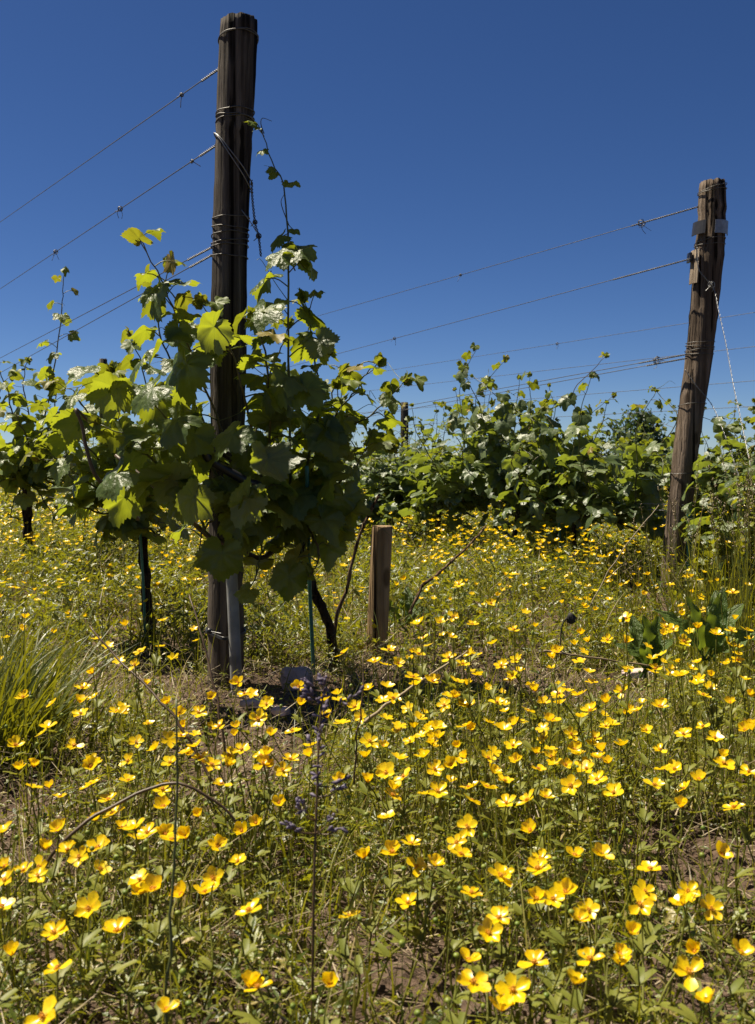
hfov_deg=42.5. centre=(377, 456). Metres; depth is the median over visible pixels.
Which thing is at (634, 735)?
buttercup
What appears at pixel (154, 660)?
buttercup
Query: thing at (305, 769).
buttercup
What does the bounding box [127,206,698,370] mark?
trellis wire
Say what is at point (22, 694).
buttercup
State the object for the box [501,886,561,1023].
buttercup
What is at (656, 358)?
trellis wire
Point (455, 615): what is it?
buttercup
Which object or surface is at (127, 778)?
buttercup
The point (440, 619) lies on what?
buttercup
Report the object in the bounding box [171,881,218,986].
buttercup
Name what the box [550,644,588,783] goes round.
buttercup
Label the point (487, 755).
buttercup
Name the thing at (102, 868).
buttercup
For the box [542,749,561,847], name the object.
buttercup
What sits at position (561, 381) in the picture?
trellis wire
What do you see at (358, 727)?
dry stalk
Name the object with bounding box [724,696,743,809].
buttercup
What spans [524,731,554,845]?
buttercup
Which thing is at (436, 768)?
buttercup
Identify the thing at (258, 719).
buttercup
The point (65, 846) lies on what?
buttercup
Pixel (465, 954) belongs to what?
buttercup
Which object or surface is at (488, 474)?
grapevine
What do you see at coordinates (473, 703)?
buttercup
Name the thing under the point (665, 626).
buttercup
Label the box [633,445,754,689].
grass tuft
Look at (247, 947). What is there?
buttercup
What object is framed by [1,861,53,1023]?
buttercup
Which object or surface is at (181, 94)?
trellis wire
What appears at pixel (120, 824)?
buttercup
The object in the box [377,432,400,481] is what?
grapevine
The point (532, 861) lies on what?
buttercup
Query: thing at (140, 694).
buttercup
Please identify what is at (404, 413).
wooden post
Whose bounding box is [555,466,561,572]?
plant stake
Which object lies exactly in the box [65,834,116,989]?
buttercup
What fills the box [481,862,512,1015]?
buttercup
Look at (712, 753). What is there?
buttercup
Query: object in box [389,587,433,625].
leafy weed
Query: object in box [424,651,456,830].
buttercup
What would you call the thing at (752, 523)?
tall weed
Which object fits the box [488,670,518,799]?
buttercup
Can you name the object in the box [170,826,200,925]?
buttercup
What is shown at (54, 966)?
buttercup
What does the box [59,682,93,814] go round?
buttercup
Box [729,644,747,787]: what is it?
buttercup
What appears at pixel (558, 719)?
buttercup
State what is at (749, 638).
buttercup
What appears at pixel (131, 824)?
buttercup
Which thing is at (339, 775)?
buttercup
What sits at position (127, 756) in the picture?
buttercup
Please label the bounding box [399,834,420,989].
buttercup
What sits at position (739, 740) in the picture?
buttercup
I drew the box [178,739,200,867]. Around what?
buttercup
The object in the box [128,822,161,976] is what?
buttercup
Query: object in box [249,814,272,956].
buttercup
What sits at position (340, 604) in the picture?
dead twig
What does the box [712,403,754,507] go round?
grapevine
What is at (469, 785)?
buttercup
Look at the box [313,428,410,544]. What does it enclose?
grapevine
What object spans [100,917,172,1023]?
buttercup
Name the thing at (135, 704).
buttercup
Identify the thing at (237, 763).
buttercup
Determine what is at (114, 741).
buttercup
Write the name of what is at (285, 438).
grapevine
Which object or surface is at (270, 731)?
buttercup field
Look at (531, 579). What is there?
grass tuft
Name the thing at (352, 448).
grapevine
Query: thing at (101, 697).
grass tuft
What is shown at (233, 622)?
grey pipe
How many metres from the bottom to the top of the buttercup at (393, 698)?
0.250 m
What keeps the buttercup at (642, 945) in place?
on the ground at (394, 963)
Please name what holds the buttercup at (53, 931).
on the ground at (394, 963)
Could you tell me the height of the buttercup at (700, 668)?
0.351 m
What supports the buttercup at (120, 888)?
on the ground at (394, 963)
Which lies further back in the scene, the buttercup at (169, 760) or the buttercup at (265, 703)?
the buttercup at (265, 703)
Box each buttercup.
[0,821,11,914]
[0,856,13,987]
[0,867,47,953]
[0,868,33,1010]
[0,897,18,959]
[0,940,18,1006]
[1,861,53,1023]
[3,735,48,856]
[4,689,32,817]
[7,818,65,990]
[18,959,72,1013]
[23,758,48,899]
[24,995,78,1023]
[26,698,63,813]
[26,720,63,847]
[26,793,65,907]
[27,838,51,982]
[27,919,73,1023]
[30,854,111,998]
[46,708,87,834]
[56,840,106,977]
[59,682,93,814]
[60,820,134,990]
[60,890,128,1023]
[64,845,94,979]
[65,738,95,838]
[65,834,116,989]
[72,755,109,910]
[73,777,99,896]
[81,666,108,794]
[82,692,114,786]
[83,805,124,973]
[85,811,130,966]
[88,859,111,998]
[89,792,138,919]
[91,753,141,859]
[94,757,109,903]
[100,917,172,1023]
[102,817,147,980]
[108,706,133,817]
[108,734,148,838]
[110,773,141,915]
[114,658,139,827]
[119,833,163,944]
[119,880,185,1020]
[120,873,168,1023]
[122,720,160,852]
[122,880,168,1023]
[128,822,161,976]
[128,868,160,983]
[130,647,157,818]
[130,696,174,839]
[143,833,179,949]
[146,617,167,773]
[146,741,195,837]
[149,780,200,924]
[150,823,186,977]
[151,795,181,952]
[153,746,193,850]
[154,719,185,824]
[154,730,189,820]
[156,705,186,819]
[156,755,192,866]
[157,996,192,1023]
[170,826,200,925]
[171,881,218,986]
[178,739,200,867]
[183,705,214,822]
[188,807,240,943]
[191,752,245,874]
[192,865,225,1023]
[194,691,216,837]
[199,834,272,985]
[201,756,226,866]
[205,719,240,863]
[213,756,242,893]
[213,777,234,924]
[221,746,248,868]
[222,720,240,837]
[224,728,250,860]
[226,853,263,968]
[229,675,271,787]
[229,688,249,820]
[232,742,276,873]
[233,821,274,955]
[233,970,323,1023]
[234,898,276,1020]
[243,977,278,1023]
[245,746,271,886]
[246,696,282,813]
[248,708,271,845]
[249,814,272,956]
[251,759,294,882]
[253,754,275,884]
[255,697,288,821]
[256,794,288,953]
[260,727,302,839]
[261,761,291,909]
[281,752,298,869]
[290,679,323,798]
[294,697,329,831]
[299,771,350,902]
[302,741,321,828]
[310,971,339,1023]
[312,694,355,812]
[324,810,394,945]
[326,772,372,891]
[327,688,344,783]
[327,909,362,1023]
[331,750,370,891]
[335,648,371,827]
[338,846,369,956]
[347,699,381,827]
[352,709,366,815]
[358,840,407,992]
[359,732,380,833]
[361,683,402,838]
[366,892,416,1020]
[367,657,380,790]
[372,657,404,782]
[375,761,426,882]
[376,762,399,928]
[379,645,403,752]
[379,740,417,858]
[380,691,401,821]
[384,725,402,839]
[384,787,407,935]
[389,767,411,906]
[396,853,444,1022]
[399,735,419,838]
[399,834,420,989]
[401,671,421,813]
[401,857,435,1005]
[405,634,427,784]
[406,616,426,817]
[408,648,434,730]
[412,833,466,955]
[414,748,442,874]
[417,781,454,922]
[418,720,448,853]
[423,759,455,911]
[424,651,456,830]
[425,673,446,803]
[426,737,474,851]
[431,579,464,754]
[433,864,513,1018]
[434,756,456,853]
[435,616,457,739]
[435,631,463,815]
[435,698,480,823]
[436,698,481,830]
[441,813,487,974]
[441,969,490,1023]
[444,611,461,801]
[444,740,461,819]
[444,947,480,1020]
[445,675,466,821]
[446,793,479,974]
[448,845,501,1019]
[450,689,484,826]
[451,781,481,888]
[453,750,495,894]
[455,721,475,859]
[456,660,499,826]
[456,722,492,851]
[457,885,491,1023]
[459,671,488,813]
[461,647,480,836]
[463,620,497,742]
[467,660,510,799]
[474,598,495,730]
[474,780,497,894]
[477,917,507,1023]
[478,818,535,965]
[480,676,515,782]
[481,717,495,810]
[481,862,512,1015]
[485,906,515,1013]
[486,763,504,895]
[487,789,533,910]
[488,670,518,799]
[488,696,527,844]
[488,905,525,1023]
[488,972,530,1023]
[489,994,512,1023]
[491,773,519,865]
[494,739,521,836]
[495,793,553,918]
[496,848,556,995]
[497,716,522,807]
[500,752,526,889]
[501,706,534,844]
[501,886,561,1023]
[505,625,551,777]
[508,788,554,925]
[509,655,528,806]
[515,687,567,815]
[517,949,557,1023]
[522,747,580,891]
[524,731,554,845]
[524,764,547,910]
[524,856,578,951]
[526,683,547,781]
[527,877,577,1023]
[534,695,560,794]
[534,907,593,1023]
[538,717,577,861]
[538,887,581,1023]
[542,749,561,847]
[543,948,632,1023]
[546,968,586,1023]
[547,770,607,917]
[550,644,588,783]
[555,689,588,829]
[555,757,572,873]
[558,741,587,861]
[558,846,583,985]
[558,947,604,1023]
[560,774,584,921]
[562,725,584,831]
[571,730,607,859]
[573,628,595,756]
[575,759,603,899]
[577,898,627,1023]
[578,842,637,987]
[580,701,616,844]
[582,942,639,1023]
[584,693,610,803]
[591,634,633,793]
[591,752,615,904]
[592,633,616,730]
[597,783,634,938]
[599,720,616,841]
[609,684,652,816]
[609,704,642,805]
[612,611,631,814]
[613,738,633,866]
[614,724,652,849]
[616,665,633,808]
[616,888,657,1023]
[626,920,660,1023]
[628,780,694,898]
[629,777,664,878]
[632,879,690,1019]
[634,759,681,875]
[634,861,660,998]
[636,795,687,919]
[646,663,693,806]
[648,892,706,1023]
[649,697,670,862]
[650,743,679,881]
[651,763,676,892]
[651,880,700,1013]
[654,668,676,779]
[656,769,706,937]
[658,727,696,884]
[659,610,690,751]
[660,622,690,756]
[660,670,692,826]
[667,623,695,755]
[668,955,706,1023]
[677,633,695,778]
[677,939,735,1023]
[678,663,703,815]
[680,730,728,855]
[684,690,717,814]
[692,622,729,770]
[695,721,716,833]
[695,986,714,1023]
[696,893,754,1010]
[699,840,750,1008]
[702,670,720,813]
[702,681,725,815]
[705,627,725,815]
[713,720,750,843]
[713,756,754,866]
[714,675,754,797]
[715,636,738,775]
[718,748,738,880]
[719,588,750,779]
[721,656,744,783]
[722,801,753,938]
[724,626,741,780]
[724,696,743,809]
[728,938,754,1023]
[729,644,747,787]
[732,764,754,904]
[739,626,754,762]
[739,689,754,733]
[744,635,754,778]
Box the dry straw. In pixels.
[0,505,754,1023]
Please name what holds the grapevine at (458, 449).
on the ground at (394, 963)
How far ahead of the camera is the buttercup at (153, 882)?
1.03 m
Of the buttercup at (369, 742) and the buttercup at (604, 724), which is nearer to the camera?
the buttercup at (369, 742)
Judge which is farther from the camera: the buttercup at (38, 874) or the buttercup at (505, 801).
the buttercup at (505, 801)
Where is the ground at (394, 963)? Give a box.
[0,457,754,1023]
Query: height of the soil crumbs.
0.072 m
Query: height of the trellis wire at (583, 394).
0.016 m
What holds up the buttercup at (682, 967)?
on the ground at (394, 963)
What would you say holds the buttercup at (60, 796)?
on the ground at (394, 963)
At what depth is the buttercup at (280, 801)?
1.29 m
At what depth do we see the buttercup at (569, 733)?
1.54 m
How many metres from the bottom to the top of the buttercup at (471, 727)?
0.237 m
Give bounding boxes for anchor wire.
[686,371,749,508]
[696,247,754,484]
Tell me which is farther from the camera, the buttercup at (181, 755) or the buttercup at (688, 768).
the buttercup at (181, 755)
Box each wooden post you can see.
[99,358,106,443]
[207,12,258,689]
[401,402,408,463]
[658,178,727,597]
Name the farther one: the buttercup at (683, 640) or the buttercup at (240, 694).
the buttercup at (683, 640)
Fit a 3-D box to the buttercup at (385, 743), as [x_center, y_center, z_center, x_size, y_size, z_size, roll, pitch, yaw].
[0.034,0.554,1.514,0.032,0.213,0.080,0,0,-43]
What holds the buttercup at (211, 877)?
on the ground at (394, 963)
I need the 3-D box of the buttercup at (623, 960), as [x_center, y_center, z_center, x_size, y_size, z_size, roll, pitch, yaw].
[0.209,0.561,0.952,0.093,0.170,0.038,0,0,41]
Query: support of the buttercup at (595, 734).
on the ground at (394, 963)
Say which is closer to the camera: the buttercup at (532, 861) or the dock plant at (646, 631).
the buttercup at (532, 861)
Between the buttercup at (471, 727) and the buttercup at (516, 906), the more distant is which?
the buttercup at (471, 727)
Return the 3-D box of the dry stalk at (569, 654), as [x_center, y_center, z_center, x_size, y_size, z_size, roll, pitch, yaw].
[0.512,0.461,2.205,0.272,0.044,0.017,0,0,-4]
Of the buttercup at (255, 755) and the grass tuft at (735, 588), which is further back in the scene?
the grass tuft at (735, 588)
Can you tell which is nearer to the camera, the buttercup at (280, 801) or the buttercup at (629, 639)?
the buttercup at (280, 801)
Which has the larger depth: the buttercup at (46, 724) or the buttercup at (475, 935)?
the buttercup at (46, 724)
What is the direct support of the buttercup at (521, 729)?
on the ground at (394, 963)
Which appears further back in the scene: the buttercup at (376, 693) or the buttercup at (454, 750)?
the buttercup at (376, 693)
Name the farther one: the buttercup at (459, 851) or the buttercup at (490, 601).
the buttercup at (490, 601)
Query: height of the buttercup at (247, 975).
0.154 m
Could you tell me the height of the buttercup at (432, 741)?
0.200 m
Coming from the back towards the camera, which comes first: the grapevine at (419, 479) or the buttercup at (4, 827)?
the grapevine at (419, 479)
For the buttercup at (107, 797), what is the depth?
1.36 m
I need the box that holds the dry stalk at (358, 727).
[353,656,363,784]
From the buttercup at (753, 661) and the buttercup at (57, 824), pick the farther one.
the buttercup at (753, 661)
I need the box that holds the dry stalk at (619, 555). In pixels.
[590,505,658,605]
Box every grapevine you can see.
[0,266,99,576]
[20,326,208,648]
[60,443,87,483]
[62,118,427,673]
[67,439,98,482]
[246,409,288,476]
[264,432,302,452]
[267,412,364,496]
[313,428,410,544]
[344,412,372,489]
[352,419,411,488]
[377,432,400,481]
[379,387,512,555]
[388,412,462,469]
[398,426,444,464]
[435,342,615,563]
[440,412,518,471]
[453,428,518,451]
[496,373,677,566]
[504,408,572,463]
[560,411,661,507]
[590,416,627,482]
[621,422,672,488]
[623,398,754,513]
[671,398,754,580]
[698,416,754,496]
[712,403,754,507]
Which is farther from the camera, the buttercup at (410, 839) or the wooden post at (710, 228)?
the wooden post at (710, 228)
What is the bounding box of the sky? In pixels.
[0,0,754,456]
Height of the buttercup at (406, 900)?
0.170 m
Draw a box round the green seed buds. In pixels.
[0,628,753,1023]
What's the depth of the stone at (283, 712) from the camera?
2.35 m
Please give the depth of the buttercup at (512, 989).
0.88 m
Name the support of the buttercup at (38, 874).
on the ground at (394, 963)
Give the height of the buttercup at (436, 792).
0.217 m
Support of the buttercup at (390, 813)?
on the ground at (394, 963)
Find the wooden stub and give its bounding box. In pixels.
[366,525,392,658]
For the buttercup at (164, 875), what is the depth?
1.18 m
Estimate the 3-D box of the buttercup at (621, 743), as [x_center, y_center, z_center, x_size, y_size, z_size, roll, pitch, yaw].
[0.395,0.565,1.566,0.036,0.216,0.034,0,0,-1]
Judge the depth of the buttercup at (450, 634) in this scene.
1.73 m
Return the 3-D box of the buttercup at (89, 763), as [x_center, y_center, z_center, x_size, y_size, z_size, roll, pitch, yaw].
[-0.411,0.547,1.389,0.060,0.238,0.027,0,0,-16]
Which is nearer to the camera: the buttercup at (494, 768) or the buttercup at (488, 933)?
the buttercup at (488, 933)
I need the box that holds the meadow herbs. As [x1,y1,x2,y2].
[0,479,754,1023]
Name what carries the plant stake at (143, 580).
on the ground at (394, 963)
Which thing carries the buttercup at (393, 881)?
on the ground at (394, 963)
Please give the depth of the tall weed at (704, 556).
3.61 m
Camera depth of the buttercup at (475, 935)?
1.02 m
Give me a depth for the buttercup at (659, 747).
1.52 m
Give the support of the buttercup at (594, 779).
on the ground at (394, 963)
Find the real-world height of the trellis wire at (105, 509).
0.069 m
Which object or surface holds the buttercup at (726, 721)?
on the ground at (394, 963)
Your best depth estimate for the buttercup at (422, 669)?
1.80 m
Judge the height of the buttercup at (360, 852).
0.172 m
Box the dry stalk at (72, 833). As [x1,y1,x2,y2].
[45,781,242,867]
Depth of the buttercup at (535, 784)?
1.47 m
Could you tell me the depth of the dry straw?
1.88 m
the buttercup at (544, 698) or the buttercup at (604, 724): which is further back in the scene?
the buttercup at (544, 698)
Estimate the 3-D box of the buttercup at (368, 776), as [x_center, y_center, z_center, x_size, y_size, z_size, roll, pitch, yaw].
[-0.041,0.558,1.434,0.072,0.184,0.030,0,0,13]
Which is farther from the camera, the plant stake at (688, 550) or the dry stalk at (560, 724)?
the plant stake at (688, 550)
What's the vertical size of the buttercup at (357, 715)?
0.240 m
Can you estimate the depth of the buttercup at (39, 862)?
1.13 m
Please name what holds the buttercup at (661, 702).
on the ground at (394, 963)
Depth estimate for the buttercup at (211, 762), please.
1.48 m
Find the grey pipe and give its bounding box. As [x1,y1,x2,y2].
[226,573,241,694]
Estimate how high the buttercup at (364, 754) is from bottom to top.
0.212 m
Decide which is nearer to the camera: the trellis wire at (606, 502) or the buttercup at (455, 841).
the buttercup at (455, 841)
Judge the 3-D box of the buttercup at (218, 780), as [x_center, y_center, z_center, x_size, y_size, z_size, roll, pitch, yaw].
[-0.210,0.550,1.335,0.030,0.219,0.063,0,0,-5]
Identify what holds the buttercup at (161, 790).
on the ground at (394, 963)
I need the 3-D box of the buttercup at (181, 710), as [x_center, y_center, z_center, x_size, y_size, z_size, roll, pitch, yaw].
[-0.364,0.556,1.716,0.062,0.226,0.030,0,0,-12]
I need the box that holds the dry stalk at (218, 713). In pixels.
[189,595,225,765]
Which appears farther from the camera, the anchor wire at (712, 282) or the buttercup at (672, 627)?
the anchor wire at (712, 282)
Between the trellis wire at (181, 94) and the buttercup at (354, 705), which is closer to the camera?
the buttercup at (354, 705)
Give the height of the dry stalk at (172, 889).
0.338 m
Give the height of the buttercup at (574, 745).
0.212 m
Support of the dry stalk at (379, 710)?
on the ground at (394, 963)
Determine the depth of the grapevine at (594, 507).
4.92 m
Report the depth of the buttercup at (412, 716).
1.68 m
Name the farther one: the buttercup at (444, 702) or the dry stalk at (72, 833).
the buttercup at (444, 702)
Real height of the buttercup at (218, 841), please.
0.200 m
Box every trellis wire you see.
[0,68,217,221]
[0,144,214,288]
[1,247,210,357]
[2,254,211,371]
[17,489,197,530]
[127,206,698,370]
[197,258,690,391]
[249,312,754,392]
[264,406,752,432]
[265,357,686,435]
[334,346,754,394]
[361,493,667,504]
[362,380,754,412]
[363,354,686,413]
[404,499,683,511]
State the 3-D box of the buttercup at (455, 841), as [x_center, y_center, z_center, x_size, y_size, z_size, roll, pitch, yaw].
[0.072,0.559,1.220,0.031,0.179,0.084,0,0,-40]
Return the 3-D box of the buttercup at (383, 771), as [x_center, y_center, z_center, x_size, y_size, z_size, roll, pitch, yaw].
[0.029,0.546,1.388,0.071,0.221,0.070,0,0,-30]
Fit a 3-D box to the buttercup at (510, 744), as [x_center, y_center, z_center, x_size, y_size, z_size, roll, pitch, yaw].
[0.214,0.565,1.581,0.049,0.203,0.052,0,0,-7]
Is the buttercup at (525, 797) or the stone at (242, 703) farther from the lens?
the stone at (242, 703)
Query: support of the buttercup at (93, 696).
on the ground at (394, 963)
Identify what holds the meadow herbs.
on the ground at (394, 963)
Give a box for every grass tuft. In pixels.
[0,596,188,777]
[0,597,97,704]
[0,629,144,749]
[337,524,659,674]
[512,524,745,659]
[592,508,754,632]
[615,467,754,674]
[627,481,754,666]
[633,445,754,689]
[677,438,753,629]
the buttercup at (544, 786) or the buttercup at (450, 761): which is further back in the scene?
the buttercup at (544, 786)
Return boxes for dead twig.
[334,494,380,629]
[408,526,485,613]
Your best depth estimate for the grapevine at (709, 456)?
7.60 m
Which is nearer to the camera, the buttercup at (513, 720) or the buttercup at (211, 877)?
the buttercup at (211, 877)
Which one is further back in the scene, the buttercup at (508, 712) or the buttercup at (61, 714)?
the buttercup at (508, 712)
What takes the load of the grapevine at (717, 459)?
on the ground at (394, 963)
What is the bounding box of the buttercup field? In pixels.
[0,474,754,793]
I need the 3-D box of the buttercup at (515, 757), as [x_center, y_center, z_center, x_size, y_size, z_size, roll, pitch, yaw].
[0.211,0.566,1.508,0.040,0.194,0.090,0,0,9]
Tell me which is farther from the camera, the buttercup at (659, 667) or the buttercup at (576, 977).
the buttercup at (659, 667)
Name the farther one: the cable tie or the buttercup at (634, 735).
the cable tie
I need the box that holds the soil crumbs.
[0,643,754,1023]
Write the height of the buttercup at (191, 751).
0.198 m
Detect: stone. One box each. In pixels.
[239,698,260,708]
[271,706,290,715]
[280,666,312,690]
[621,668,651,677]
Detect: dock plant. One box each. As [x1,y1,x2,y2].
[615,615,672,679]
[653,587,754,661]
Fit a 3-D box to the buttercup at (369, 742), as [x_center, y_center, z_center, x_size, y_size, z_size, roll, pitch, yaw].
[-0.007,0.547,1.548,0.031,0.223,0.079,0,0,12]
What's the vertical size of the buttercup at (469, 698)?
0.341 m
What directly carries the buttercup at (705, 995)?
on the ground at (394, 963)
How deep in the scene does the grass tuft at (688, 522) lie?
3.52 m
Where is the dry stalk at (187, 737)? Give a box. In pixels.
[89,625,213,785]
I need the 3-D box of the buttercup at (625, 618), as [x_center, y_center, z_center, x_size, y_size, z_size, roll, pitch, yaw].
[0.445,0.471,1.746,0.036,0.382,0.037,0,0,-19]
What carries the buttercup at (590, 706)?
on the ground at (394, 963)
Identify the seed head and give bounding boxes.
[560,613,575,659]
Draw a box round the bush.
[599,399,671,464]
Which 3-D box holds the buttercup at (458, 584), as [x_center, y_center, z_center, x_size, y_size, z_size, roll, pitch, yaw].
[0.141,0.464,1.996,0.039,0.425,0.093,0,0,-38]
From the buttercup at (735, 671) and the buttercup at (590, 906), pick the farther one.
the buttercup at (735, 671)
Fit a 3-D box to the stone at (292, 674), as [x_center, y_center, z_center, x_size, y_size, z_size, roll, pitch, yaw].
[-0.232,0.637,2.782,0.097,0.072,0.072,0,0,0]
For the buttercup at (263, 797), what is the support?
on the ground at (394, 963)
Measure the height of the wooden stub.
0.475 m
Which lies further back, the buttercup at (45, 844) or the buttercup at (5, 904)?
the buttercup at (45, 844)
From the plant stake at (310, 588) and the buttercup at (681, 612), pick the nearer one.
the buttercup at (681, 612)
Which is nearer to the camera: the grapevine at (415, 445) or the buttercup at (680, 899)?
the buttercup at (680, 899)
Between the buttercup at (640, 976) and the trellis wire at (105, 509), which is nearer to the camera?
the buttercup at (640, 976)
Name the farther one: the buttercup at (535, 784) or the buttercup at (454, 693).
the buttercup at (454, 693)
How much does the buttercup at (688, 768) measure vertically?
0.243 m
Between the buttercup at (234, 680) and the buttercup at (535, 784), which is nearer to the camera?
the buttercup at (535, 784)
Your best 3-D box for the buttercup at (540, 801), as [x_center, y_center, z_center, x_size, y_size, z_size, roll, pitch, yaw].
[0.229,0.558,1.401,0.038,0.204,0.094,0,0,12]
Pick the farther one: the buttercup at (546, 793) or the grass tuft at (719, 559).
the grass tuft at (719, 559)
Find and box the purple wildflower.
[279,673,363,1023]
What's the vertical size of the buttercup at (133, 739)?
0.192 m
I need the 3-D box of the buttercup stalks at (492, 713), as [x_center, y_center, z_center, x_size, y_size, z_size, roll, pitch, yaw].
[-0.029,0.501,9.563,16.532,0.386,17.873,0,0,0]
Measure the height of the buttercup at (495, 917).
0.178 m
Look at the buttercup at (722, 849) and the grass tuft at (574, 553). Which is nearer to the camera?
the buttercup at (722, 849)
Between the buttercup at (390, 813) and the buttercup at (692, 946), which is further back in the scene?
the buttercup at (390, 813)
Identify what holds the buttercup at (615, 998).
on the ground at (394, 963)
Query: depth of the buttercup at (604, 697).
1.70 m
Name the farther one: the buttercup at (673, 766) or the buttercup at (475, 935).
the buttercup at (673, 766)
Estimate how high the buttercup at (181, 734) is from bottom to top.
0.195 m
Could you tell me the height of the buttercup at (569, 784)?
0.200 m
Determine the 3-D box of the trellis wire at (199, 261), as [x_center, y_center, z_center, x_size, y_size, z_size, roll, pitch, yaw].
[-1.884,-0.557,5.312,0.008,0.110,5.499,0,0,-30]
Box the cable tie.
[205,627,246,639]
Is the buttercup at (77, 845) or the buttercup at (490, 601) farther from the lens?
the buttercup at (490, 601)
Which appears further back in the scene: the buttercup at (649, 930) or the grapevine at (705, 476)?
the grapevine at (705, 476)
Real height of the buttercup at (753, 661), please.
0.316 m
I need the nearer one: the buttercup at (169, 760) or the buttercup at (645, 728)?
the buttercup at (169, 760)
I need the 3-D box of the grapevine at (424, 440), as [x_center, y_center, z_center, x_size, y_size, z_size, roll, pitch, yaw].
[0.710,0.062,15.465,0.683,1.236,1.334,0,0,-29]
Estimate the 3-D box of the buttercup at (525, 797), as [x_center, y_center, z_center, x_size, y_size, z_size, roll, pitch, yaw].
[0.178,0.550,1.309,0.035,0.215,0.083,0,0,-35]
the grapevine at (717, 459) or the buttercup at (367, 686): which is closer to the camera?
the buttercup at (367, 686)
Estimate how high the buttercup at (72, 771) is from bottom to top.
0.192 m
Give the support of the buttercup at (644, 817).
on the ground at (394, 963)
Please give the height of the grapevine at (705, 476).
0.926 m
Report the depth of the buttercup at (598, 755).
1.47 m
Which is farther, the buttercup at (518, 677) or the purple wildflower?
the buttercup at (518, 677)
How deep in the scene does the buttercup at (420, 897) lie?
1.13 m
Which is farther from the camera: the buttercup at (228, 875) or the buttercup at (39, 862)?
the buttercup at (228, 875)
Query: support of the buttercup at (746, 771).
on the ground at (394, 963)
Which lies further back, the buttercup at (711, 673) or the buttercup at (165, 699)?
the buttercup at (711, 673)
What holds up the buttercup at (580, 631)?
on the ground at (394, 963)
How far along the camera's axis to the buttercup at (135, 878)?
1.07 m
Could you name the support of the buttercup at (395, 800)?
on the ground at (394, 963)
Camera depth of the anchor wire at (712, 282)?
4.28 m
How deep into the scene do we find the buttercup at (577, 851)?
1.14 m
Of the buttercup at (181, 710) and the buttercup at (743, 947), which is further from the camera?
the buttercup at (181, 710)
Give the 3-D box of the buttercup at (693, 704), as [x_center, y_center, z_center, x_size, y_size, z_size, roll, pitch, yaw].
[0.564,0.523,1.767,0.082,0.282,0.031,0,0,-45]
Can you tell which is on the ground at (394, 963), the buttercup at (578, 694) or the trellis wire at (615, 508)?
the buttercup at (578, 694)
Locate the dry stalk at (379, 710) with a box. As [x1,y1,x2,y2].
[364,651,466,723]
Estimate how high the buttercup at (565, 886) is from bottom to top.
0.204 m
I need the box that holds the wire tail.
[250,180,261,256]
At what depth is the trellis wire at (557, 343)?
8.95 m
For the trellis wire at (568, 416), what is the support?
attached to the wooden post
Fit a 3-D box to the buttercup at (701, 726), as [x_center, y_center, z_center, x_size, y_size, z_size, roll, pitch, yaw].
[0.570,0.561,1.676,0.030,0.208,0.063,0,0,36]
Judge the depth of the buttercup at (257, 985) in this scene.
0.90 m
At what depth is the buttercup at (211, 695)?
1.64 m
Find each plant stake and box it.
[139,533,145,641]
[305,466,315,674]
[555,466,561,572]
[685,514,691,593]
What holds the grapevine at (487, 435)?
on the ground at (394, 963)
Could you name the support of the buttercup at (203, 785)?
on the ground at (394, 963)
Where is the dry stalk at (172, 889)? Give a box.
[163,699,178,1023]
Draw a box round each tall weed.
[592,548,613,590]
[681,508,722,606]
[701,485,746,605]
[731,458,754,609]
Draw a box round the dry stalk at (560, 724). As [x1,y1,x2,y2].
[556,683,574,787]
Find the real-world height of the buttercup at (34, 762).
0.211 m
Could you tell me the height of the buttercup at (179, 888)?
0.164 m
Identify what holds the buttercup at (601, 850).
on the ground at (394, 963)
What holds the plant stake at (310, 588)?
on the ground at (394, 963)
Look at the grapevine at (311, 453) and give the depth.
7.61 m
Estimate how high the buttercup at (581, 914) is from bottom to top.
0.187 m
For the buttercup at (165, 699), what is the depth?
1.63 m
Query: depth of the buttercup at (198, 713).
1.72 m
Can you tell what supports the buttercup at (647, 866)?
on the ground at (394, 963)
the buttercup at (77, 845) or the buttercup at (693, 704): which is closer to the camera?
the buttercup at (77, 845)
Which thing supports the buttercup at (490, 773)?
on the ground at (394, 963)
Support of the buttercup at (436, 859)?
on the ground at (394, 963)
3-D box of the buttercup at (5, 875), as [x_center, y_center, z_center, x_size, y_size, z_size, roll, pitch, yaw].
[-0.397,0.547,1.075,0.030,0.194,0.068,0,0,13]
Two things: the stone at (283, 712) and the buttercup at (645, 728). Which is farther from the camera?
the stone at (283, 712)
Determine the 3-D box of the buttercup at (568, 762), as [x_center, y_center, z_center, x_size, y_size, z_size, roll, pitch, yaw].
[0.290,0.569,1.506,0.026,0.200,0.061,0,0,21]
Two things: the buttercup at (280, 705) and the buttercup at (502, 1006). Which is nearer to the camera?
the buttercup at (502, 1006)
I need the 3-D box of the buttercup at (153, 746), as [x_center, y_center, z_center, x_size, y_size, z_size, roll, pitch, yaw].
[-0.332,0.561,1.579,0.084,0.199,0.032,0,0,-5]
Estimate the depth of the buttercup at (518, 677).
1.77 m
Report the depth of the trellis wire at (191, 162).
3.79 m
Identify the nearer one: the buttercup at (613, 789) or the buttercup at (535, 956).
the buttercup at (535, 956)
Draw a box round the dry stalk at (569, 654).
[543,650,657,666]
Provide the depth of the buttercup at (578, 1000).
0.92 m
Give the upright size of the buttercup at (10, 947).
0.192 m
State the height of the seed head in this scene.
0.109 m
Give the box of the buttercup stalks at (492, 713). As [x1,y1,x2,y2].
[0,487,754,1023]
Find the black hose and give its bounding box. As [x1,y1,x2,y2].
[202,437,266,488]

